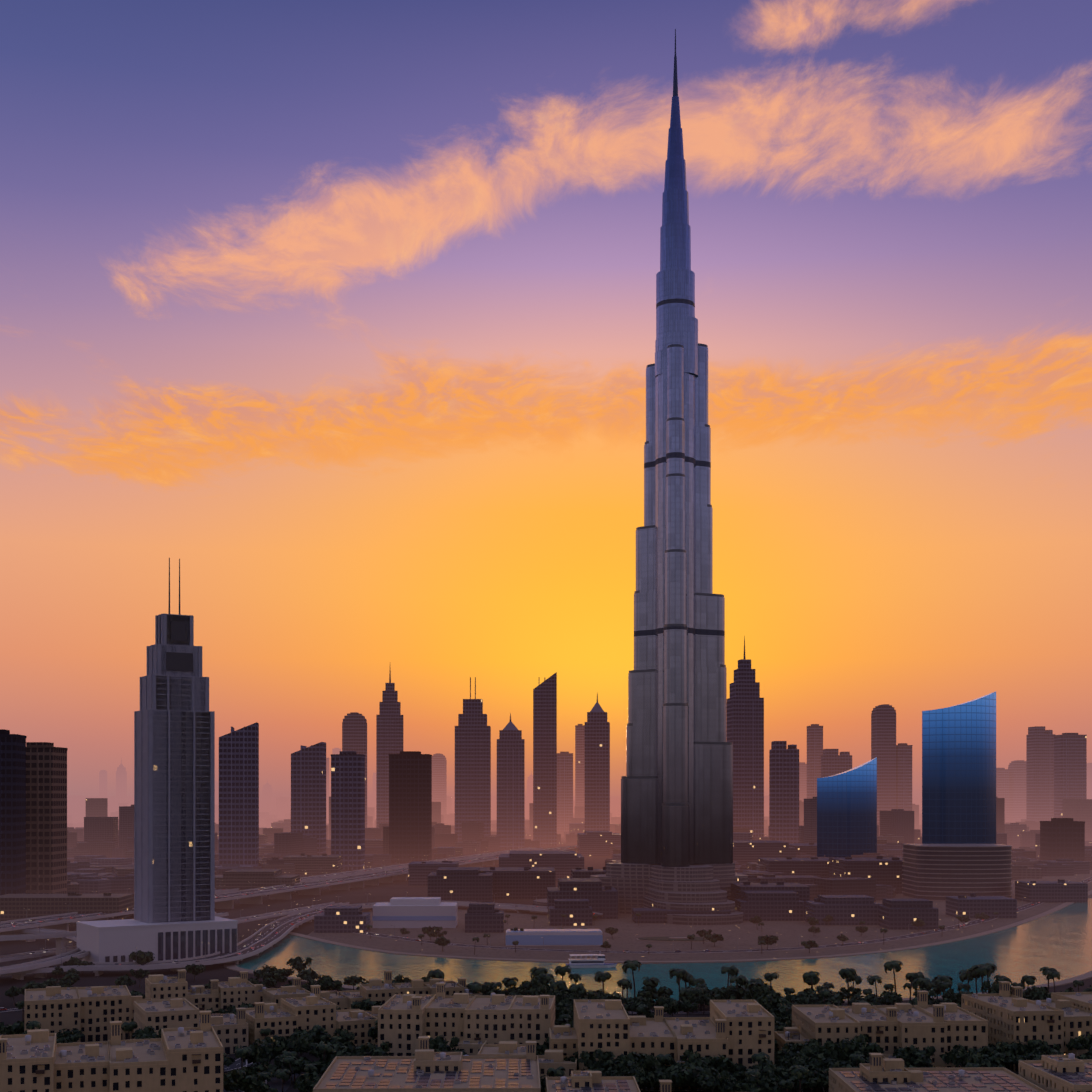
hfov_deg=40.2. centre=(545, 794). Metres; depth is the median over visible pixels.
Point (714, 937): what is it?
tree
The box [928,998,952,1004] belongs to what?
tree
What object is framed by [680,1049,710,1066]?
tree
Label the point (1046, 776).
skyline towers
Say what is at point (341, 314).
sky
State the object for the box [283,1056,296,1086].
palm
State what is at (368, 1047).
tree
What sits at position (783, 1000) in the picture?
tree
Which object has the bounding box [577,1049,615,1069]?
tree
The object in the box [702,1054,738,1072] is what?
tree
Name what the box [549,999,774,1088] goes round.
old town block
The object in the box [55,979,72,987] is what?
tree
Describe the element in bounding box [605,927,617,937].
tree
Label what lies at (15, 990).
tree
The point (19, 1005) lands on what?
palm
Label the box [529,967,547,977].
palm
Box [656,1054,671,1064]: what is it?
palm
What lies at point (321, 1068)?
tree
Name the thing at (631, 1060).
tree
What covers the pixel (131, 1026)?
palm
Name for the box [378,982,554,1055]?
old town block
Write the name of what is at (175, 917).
tower
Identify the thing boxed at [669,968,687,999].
palm
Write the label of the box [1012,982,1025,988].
palm
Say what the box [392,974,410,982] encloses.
tree
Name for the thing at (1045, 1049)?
tree
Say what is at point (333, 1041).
tree
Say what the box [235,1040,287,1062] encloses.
tree
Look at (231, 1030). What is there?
old town block
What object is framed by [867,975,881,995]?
palm
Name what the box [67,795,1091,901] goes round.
lowrise building
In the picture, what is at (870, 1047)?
tree
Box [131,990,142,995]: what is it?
tree
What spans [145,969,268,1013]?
old town block
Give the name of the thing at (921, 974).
palm
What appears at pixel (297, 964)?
tree
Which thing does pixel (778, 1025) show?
tree
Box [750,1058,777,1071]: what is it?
tree
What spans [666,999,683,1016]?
tree
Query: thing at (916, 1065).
tree
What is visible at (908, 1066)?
tree
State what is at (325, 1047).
palm
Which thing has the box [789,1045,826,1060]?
tree
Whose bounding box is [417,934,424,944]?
palm
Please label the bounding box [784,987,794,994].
palm
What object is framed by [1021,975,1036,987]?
palm
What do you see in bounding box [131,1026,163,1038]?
tree
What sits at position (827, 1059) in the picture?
tree
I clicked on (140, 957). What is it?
tree
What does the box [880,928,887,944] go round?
palm
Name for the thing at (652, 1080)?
tree
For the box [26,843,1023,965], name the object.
street lights
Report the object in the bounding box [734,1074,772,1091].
tree
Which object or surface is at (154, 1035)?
tree
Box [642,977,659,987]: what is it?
palm
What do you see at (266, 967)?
tree
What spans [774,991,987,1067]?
old town block
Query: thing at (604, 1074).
tree
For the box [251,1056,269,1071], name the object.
tree
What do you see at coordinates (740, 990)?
tree
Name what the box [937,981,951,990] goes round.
palm
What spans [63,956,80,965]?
tree
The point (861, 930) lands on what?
tree
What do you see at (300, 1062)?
tree
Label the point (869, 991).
palm
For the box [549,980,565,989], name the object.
palm
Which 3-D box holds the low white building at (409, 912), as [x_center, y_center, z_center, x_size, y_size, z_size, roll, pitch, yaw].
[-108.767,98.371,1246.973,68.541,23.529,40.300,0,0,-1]
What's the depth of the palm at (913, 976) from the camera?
768.31 m
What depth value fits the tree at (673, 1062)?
554.62 m
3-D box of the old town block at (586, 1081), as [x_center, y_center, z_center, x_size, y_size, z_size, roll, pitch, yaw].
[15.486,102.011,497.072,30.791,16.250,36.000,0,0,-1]
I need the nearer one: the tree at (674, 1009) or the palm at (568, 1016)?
the palm at (568, 1016)
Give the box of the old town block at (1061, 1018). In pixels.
[961,981,1091,1070]
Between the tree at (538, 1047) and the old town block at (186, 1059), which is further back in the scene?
the tree at (538, 1047)
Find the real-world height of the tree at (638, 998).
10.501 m
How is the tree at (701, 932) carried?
on the ground
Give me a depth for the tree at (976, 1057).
545.66 m
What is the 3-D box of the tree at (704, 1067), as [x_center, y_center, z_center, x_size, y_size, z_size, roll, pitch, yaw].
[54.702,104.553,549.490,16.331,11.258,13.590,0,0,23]
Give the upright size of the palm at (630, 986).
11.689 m
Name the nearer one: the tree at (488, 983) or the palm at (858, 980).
the tree at (488, 983)
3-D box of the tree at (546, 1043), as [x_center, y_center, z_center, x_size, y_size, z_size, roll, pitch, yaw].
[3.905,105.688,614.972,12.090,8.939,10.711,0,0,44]
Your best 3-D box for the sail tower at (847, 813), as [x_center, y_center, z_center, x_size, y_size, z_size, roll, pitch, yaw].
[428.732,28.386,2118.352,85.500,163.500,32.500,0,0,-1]
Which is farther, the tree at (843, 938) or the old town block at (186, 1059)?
the tree at (843, 938)
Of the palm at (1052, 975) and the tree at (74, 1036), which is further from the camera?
the palm at (1052, 975)
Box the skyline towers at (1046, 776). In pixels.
[0,636,1091,894]
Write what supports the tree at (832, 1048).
on the ground
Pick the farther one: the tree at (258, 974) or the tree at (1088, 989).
the tree at (258, 974)
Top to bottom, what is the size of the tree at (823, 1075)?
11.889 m
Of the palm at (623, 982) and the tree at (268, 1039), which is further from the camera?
the palm at (623, 982)
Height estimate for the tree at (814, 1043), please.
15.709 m
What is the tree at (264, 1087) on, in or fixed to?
on the ground
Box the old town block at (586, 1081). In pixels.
[545,1071,640,1091]
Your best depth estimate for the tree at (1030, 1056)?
568.37 m
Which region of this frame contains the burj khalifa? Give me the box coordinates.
[621,29,732,866]
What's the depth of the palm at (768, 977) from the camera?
779.88 m
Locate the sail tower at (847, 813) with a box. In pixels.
[817,757,876,857]
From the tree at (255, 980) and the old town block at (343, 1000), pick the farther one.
the tree at (255, 980)
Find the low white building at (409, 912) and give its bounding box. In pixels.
[372,897,456,927]
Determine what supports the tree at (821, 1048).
on the ground
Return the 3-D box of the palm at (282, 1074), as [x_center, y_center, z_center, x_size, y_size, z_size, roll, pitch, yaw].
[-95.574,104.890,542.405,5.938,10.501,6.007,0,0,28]
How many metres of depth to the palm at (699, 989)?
755.84 m
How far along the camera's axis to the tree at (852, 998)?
750.70 m
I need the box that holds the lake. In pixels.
[236,898,1091,1000]
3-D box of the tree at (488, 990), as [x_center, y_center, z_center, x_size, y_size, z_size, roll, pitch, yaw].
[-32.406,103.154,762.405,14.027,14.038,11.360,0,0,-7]
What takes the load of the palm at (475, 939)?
on the ground
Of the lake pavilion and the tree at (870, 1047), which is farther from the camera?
the lake pavilion
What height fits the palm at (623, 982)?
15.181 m
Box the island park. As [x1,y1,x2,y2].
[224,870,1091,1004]
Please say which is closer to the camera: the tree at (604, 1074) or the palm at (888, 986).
the tree at (604, 1074)
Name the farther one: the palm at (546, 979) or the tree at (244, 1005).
the palm at (546, 979)
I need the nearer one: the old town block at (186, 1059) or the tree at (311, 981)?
the old town block at (186, 1059)
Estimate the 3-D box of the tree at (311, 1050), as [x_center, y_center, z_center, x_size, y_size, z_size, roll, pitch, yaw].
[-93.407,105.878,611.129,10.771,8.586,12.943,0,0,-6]
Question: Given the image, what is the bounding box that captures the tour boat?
[565,954,616,967]
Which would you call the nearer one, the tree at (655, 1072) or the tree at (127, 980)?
the tree at (655, 1072)
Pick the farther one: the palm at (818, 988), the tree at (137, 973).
the tree at (137, 973)
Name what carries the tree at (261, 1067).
on the ground
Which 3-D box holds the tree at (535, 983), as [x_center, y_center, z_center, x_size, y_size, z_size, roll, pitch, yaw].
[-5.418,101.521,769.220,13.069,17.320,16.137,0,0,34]
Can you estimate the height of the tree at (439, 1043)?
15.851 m
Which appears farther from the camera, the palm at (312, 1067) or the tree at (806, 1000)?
the tree at (806, 1000)
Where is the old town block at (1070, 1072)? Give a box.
[1018,1053,1091,1091]
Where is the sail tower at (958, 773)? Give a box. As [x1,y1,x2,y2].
[922,691,995,843]
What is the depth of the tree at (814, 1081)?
534.27 m
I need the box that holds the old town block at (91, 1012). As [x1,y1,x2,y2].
[24,985,151,1042]
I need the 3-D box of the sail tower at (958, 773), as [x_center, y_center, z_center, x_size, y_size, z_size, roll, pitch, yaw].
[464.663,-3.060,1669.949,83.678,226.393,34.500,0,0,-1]
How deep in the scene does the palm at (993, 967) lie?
785.30 m
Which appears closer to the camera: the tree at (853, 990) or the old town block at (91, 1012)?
the old town block at (91, 1012)
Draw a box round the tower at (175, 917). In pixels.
[76,558,237,961]
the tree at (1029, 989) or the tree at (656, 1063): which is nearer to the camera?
the tree at (656, 1063)
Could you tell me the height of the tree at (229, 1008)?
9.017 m
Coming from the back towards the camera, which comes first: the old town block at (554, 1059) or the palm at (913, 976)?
the palm at (913, 976)
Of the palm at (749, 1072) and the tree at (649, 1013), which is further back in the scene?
the tree at (649, 1013)
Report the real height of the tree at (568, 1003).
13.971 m
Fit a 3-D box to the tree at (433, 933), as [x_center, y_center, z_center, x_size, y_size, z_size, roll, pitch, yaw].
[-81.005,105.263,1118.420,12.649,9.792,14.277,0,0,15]
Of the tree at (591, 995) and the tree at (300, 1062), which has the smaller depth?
the tree at (300, 1062)
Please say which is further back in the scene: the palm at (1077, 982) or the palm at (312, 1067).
the palm at (1077, 982)
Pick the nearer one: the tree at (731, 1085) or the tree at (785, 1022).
the tree at (731, 1085)
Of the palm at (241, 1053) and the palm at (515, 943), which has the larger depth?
the palm at (515, 943)
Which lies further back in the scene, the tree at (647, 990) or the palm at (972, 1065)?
the tree at (647, 990)
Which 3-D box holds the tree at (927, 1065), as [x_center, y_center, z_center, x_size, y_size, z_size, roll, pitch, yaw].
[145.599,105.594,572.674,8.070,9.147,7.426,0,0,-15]
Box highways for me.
[0,845,602,979]
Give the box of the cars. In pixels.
[0,846,1089,1010]
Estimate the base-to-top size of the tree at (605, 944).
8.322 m
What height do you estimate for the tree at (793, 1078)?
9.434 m
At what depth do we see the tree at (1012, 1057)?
570.51 m
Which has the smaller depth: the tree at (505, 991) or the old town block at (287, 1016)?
the old town block at (287, 1016)
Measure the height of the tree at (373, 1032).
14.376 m
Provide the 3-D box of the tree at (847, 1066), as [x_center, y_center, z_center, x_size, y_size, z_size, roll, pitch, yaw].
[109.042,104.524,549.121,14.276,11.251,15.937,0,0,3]
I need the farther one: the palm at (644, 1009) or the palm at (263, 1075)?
the palm at (644, 1009)
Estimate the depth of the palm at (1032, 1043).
590.40 m
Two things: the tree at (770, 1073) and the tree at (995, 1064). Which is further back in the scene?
the tree at (995, 1064)
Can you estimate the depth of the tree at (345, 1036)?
627.96 m
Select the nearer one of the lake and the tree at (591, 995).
the tree at (591, 995)
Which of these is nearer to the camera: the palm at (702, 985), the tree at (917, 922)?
the palm at (702, 985)
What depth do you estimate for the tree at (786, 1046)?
582.08 m
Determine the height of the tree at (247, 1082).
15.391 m
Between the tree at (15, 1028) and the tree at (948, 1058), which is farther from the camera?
the tree at (15, 1028)
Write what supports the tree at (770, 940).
on the ground
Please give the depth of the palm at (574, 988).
746.78 m
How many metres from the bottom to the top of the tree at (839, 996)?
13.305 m
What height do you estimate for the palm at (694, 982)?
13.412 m
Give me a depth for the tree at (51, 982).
809.38 m
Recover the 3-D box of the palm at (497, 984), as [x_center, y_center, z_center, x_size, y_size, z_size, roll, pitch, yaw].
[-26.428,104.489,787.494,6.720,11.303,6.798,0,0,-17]
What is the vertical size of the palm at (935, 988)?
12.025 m
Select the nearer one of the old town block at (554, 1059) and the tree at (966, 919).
the old town block at (554, 1059)
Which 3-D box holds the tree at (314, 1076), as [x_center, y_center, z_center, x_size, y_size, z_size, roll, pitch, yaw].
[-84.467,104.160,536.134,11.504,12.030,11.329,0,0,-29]
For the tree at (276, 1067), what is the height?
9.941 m
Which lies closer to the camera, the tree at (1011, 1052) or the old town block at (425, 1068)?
the old town block at (425, 1068)
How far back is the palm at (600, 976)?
788.10 m
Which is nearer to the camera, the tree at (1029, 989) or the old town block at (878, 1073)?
the old town block at (878, 1073)
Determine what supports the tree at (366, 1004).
on the ground
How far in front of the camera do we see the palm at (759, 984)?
753.19 m
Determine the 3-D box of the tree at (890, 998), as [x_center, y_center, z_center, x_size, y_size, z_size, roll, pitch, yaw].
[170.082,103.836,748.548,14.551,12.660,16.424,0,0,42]
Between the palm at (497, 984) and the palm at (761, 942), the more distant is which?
the palm at (761, 942)
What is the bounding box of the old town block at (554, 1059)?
[463,1041,577,1078]
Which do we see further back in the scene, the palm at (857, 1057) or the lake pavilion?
the lake pavilion
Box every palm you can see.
[15,1001,23,1021]
[26,1021,40,1029]
[121,1021,137,1039]
[230,1069,245,1091]
[234,1047,251,1069]
[257,1072,271,1081]
[259,1028,271,1037]
[274,1069,290,1091]
[282,1050,297,1078]
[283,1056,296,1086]
[303,1064,317,1071]
[316,1043,333,1074]
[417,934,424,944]
[427,969,444,978]
[466,981,481,993]
[472,937,478,954]
[491,982,501,988]
[502,977,517,987]
[512,941,518,952]
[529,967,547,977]
[539,973,553,984]
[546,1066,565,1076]
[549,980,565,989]
[554,965,570,979]
[560,1014,570,1020]
[568,983,584,992]
[569,973,580,983]
[594,971,611,992]
[617,978,630,996]
[622,960,640,997]
[622,982,631,997]
[635,913,641,925]
[636,1005,648,1015]
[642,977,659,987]
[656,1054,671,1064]
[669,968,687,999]
[676,973,692,986]
[679,987,690,1012]
[685,989,697,996]
[687,934,694,948]
[689,978,704,986]
[694,987,702,1011]
[696,983,707,1005]
[700,987,706,1010]
[720,966,738,985]
[728,975,746,999]
[744,1068,760,1076]
[747,982,764,990]
[749,978,763,982]
[751,1052,769,1062]
[758,941,765,953]
[763,972,778,985]
[779,1079,794,1091]
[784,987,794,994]
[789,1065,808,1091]
[802,971,819,988]
[805,977,819,988]
[815,985,828,991]
[818,989,832,1002]
[822,982,833,988]
[839,968,856,1005]
[845,975,861,986]
[849,1054,864,1065]
[855,1000,867,1002]
[862,988,872,994]
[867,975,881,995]
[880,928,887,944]
[883,984,894,1004]
[884,960,902,992]
[903,983,912,990]
[905,972,919,999]
[909,972,923,981]
[912,977,931,990]
[932,984,943,998]
[934,975,952,1000]
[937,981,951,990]
[957,983,970,991]
[959,970,977,990]
[965,1063,980,1067]
[966,968,983,993]
[971,965,991,993]
[979,963,996,992]
[995,976,1011,985]
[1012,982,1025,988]
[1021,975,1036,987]
[1027,1039,1042,1047]
[1040,967,1056,991]
[1045,971,1060,991]
[1073,980,1083,991]
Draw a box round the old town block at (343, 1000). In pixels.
[263,977,364,1009]
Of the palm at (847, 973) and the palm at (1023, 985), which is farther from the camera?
the palm at (1023, 985)
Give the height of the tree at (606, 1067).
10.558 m
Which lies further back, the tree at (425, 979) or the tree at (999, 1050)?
the tree at (425, 979)
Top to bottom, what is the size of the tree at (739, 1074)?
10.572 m
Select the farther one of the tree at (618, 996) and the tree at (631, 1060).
the tree at (618, 996)
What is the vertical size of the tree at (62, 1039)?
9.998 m
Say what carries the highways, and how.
on the ground
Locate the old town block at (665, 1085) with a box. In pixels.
[659,1080,671,1091]
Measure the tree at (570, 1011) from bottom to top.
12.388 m
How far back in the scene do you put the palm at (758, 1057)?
552.90 m
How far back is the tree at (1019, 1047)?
590.23 m
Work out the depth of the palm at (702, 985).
777.45 m
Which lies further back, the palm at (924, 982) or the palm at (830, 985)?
the palm at (830, 985)
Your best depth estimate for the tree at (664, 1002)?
703.85 m
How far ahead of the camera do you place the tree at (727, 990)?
757.42 m
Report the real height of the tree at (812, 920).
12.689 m
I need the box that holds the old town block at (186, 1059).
[0,1010,223,1091]
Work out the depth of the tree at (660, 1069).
551.95 m
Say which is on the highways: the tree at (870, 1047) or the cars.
the cars
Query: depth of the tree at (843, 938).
1088.43 m
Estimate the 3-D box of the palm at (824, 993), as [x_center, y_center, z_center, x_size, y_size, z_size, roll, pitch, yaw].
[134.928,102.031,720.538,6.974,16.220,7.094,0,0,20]
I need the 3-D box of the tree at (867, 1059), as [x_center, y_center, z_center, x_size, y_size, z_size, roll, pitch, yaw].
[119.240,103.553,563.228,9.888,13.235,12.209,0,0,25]
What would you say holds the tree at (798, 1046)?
on the ground
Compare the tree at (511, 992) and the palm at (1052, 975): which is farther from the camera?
the palm at (1052, 975)
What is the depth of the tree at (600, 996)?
759.69 m
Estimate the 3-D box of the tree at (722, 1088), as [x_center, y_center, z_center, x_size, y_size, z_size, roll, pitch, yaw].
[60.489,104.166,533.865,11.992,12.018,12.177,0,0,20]
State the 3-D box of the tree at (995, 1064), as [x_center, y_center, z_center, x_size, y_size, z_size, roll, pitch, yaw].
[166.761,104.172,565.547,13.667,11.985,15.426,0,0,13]
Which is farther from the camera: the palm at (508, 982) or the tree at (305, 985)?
the tree at (305, 985)
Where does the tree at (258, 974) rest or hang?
on the ground
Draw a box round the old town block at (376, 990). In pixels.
[360,970,481,1004]
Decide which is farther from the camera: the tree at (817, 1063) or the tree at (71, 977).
the tree at (71, 977)
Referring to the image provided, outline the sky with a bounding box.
[0,0,1091,795]
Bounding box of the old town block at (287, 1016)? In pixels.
[246,985,381,1049]
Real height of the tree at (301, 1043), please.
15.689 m
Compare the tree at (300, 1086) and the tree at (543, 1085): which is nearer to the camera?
the tree at (300, 1086)
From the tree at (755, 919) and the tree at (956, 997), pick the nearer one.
the tree at (956, 997)
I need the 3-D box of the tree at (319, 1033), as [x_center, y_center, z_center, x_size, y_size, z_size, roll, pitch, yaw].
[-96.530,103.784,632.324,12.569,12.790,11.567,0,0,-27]
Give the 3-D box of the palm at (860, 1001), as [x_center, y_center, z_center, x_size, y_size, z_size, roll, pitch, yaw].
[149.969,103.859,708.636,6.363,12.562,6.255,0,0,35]
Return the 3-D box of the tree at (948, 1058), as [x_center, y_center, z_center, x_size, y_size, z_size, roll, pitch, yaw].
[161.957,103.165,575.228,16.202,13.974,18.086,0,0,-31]
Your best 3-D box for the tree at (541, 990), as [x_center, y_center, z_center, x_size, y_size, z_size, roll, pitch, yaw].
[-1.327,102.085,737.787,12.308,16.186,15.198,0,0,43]
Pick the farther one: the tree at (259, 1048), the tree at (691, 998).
the tree at (691, 998)
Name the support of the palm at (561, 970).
on the ground
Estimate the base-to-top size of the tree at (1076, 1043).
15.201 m
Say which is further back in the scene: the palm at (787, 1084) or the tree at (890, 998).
the tree at (890, 998)
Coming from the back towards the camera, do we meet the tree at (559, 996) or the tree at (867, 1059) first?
the tree at (559, 996)
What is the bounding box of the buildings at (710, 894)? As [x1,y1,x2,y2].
[0,831,1087,932]
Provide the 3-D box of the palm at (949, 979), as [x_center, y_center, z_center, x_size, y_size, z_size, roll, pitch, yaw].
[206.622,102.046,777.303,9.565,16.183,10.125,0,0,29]
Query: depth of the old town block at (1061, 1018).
605.42 m
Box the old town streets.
[0,987,1018,1091]
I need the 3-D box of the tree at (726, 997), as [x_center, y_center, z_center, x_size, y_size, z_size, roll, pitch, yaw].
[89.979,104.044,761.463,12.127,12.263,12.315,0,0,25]
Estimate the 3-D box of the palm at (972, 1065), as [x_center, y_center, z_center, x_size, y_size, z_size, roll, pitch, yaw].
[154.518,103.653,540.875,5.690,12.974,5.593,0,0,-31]
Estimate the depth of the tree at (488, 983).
774.54 m
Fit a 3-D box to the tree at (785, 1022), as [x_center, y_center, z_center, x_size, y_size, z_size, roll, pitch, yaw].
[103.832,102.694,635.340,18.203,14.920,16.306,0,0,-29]
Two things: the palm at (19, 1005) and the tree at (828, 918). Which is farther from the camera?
the tree at (828, 918)
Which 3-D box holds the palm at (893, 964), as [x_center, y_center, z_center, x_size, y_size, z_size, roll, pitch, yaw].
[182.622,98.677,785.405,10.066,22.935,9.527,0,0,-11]
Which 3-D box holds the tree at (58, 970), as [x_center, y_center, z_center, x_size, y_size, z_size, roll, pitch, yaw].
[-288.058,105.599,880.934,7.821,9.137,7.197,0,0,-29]
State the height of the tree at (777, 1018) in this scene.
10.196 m
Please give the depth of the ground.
1217.76 m
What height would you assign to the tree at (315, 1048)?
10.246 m
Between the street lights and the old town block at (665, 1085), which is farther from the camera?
the street lights
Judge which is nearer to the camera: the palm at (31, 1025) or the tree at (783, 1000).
the palm at (31, 1025)
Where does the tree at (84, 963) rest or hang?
on the ground
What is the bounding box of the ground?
[0,796,1091,1091]
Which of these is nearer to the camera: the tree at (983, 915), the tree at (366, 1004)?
the tree at (366, 1004)
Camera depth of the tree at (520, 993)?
756.63 m
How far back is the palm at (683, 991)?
752.02 m
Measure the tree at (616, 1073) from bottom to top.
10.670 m
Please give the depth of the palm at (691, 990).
751.95 m
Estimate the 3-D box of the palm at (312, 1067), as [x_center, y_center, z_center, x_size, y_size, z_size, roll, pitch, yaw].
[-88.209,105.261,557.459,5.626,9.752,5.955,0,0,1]
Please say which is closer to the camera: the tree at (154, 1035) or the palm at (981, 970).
the tree at (154, 1035)
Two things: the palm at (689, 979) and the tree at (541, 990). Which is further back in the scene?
the palm at (689, 979)
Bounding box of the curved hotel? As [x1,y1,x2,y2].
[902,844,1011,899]
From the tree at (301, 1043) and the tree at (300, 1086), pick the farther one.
the tree at (301, 1043)
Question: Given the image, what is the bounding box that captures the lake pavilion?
[506,929,602,945]
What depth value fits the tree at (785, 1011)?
687.03 m
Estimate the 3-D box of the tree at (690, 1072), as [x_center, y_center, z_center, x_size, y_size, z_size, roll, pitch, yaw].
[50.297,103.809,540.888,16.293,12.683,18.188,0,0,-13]
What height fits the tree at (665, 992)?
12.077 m
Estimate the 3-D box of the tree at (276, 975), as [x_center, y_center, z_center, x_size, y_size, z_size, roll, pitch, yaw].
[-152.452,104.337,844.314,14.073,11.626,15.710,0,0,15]
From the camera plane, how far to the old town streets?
574.62 m
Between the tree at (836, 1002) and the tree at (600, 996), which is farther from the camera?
the tree at (600, 996)
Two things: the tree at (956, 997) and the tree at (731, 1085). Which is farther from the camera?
the tree at (956, 997)
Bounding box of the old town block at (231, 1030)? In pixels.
[133,998,247,1053]
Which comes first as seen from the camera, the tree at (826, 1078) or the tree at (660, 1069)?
the tree at (826, 1078)
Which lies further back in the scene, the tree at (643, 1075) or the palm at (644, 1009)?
the palm at (644, 1009)
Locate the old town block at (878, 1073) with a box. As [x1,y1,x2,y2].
[828,1053,1046,1091]
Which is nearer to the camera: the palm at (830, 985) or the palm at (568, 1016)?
the palm at (568, 1016)
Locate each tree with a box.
[0,1021,23,1034]
[5,986,21,1005]
[19,981,43,994]
[41,978,58,985]
[52,966,64,978]
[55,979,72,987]
[55,1028,83,1042]
[56,1035,72,1043]
[58,971,79,984]
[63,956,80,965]
[65,968,79,974]
[74,960,94,966]
[114,974,135,986]
[129,950,154,963]
[129,968,149,987]
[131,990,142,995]
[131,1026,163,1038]
[138,1032,158,1038]
[185,964,205,981]
[218,1004,235,1013]
[223,1053,234,1071]
[223,1066,262,1091]
[230,1002,254,1012]
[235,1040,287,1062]
[248,978,258,983]
[249,1082,277,1091]
[250,1062,275,1081]
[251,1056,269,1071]
[253,968,287,979]
[256,965,276,977]
[259,976,277,986]
[261,969,287,987]
[264,1035,285,1044]
[268,1057,296,1082]
[274,1055,311,1081]
[278,968,294,976]
[282,1027,315,1041]
[283,1033,313,1071]
[285,980,309,989]
[286,956,311,972]
[294,1078,319,1091]
[295,1068,321,1087]
[296,968,320,982]
[308,979,318,989]
[308,1025,331,1043]
[309,1042,319,1056]
[311,1060,326,1073]
[312,1040,323,1057]
[317,1036,354,1051]
[317,1047,351,1063]
[318,975,342,990]
[333,1028,354,1042]
[343,975,365,989]
[350,1041,391,1055]
[351,998,381,1010]
[368,1020,377,1039]
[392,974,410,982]
[400,928,409,934]
[421,926,440,940]
[421,977,431,981]
[428,930,446,938]
[429,1035,459,1051]
[434,936,449,950]
[452,1048,467,1055]
[470,983,495,994]
[481,981,497,991]
[494,988,506,995]
[502,987,515,995]
[509,987,527,995]
[510,927,523,930]
[512,988,534,995]
[519,975,549,990]
[531,985,555,994]
[536,1044,548,1054]
[540,1075,545,1091]
[541,1041,548,1047]
[549,986,587,996]
[549,990,578,1004]
[555,1003,561,1018]
[555,1017,573,1024]
[557,997,581,1008]
[558,1007,573,1018]
[564,1051,584,1069]
[577,991,596,999]
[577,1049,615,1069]
[588,989,611,998]
[588,1062,614,1069]
[597,1065,613,1071]
[600,941,610,947]
[602,991,627,1003]
[602,1071,610,1076]
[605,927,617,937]
[605,1063,621,1075]
[611,1071,640,1085]
[613,1052,655,1075]
[622,1067,655,1088]
[624,999,635,1015]
[627,996,654,1015]
[629,998,652,1015]
[629,1053,660,1091]
[637,984,659,999]
[641,1072,665,1091]
[644,1010,663,1017]
[646,995,675,1012]
[648,1064,667,1090]
[653,1069,660,1091]
[657,986,672,996]
[657,1069,692,1091]
[662,1053,679,1089]
[665,1064,704,1091]
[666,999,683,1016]
[678,1063,715,1091]
[680,991,704,1012]
[680,999,698,1016]
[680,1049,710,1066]
[695,994,713,1013]
[696,929,711,943]
[696,1068,729,1091]
[698,1069,730,1091]
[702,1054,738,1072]
[703,991,725,999]
[704,933,723,946]
[711,986,737,999]
[715,986,734,999]
[723,1077,741,1091]
[728,985,748,999]
[728,1063,746,1079]
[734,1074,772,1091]
[745,990,760,999]
[749,916,761,929]
[750,985,776,996]
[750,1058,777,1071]
[752,993,782,1011]
[754,1076,782,1091]
[758,935,778,949]
[758,1066,781,1082]
[768,1005,791,1020]
[768,1006,783,1017]
[774,1016,790,1022]
[774,1018,791,1030]
[774,1021,789,1030]
[774,1049,785,1065]
[774,1064,791,1087]
[775,992,792,1001]
[776,1048,796,1063]
[778,998,791,1006]
[778,1055,814,1091]
[781,1000,799,1006]
[781,1040,818,1051]
[782,1055,822,1090]
[782,1075,806,1091]
[784,1043,813,1059]
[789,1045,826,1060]
[792,991,815,1001]
[794,995,817,1004]
[797,1068,828,1091]
[801,940,817,952]
[803,987,819,998]
[803,991,819,1002]
[805,1038,824,1054]
[805,1064,839,1091]
[807,917,818,924]
[808,926,819,932]
[813,1057,840,1091]
[814,996,841,1005]
[817,989,846,1002]
[817,1044,837,1058]
[819,1000,833,1004]
[819,1071,828,1091]
[822,1056,840,1088]
[823,915,833,921]
[823,1039,864,1060]
[837,934,848,944]
[840,986,861,998]
[840,1064,857,1067]
[848,994,860,1003]
[849,996,881,1005]
[849,1034,884,1057]
[850,1052,869,1067]
[855,926,868,935]
[864,994,880,1000]
[871,989,902,1004]
[892,1044,936,1065]
[903,1056,926,1067]
[904,1064,915,1067]
[910,998,916,1004]
[911,918,924,930]
[913,988,935,998]
[923,1062,935,1067]
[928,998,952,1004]
[939,1044,971,1067]
[941,989,957,999]
[950,992,973,1005]
[953,1050,992,1067]
[958,915,969,922]
[971,1051,1000,1063]
[972,1045,1012,1064]
[974,912,989,919]
[981,981,998,993]
[982,1054,1004,1066]
[990,1053,1015,1067]
[994,1046,1021,1064]
[996,1040,1050,1071]
[1015,1052,1042,1063]
[1023,985,1036,994]
[1027,986,1050,999]
[1031,989,1050,999]
[1031,1044,1063,1054]
[1039,1049,1062,1059]
[1061,987,1074,991]
[1065,1034,1091,1050]
[1076,1052,1091,1059]
[1083,985,1091,991]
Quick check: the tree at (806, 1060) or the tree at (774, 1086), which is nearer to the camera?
the tree at (774, 1086)
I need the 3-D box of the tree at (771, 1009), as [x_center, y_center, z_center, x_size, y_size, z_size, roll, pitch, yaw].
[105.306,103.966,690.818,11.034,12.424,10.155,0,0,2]
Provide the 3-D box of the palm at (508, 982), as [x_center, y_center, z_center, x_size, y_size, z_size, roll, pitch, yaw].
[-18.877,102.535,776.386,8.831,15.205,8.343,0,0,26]
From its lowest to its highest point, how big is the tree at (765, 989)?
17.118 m
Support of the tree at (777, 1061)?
on the ground
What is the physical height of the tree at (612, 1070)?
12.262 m
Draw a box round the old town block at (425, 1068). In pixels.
[313,1036,540,1091]
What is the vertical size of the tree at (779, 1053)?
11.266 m

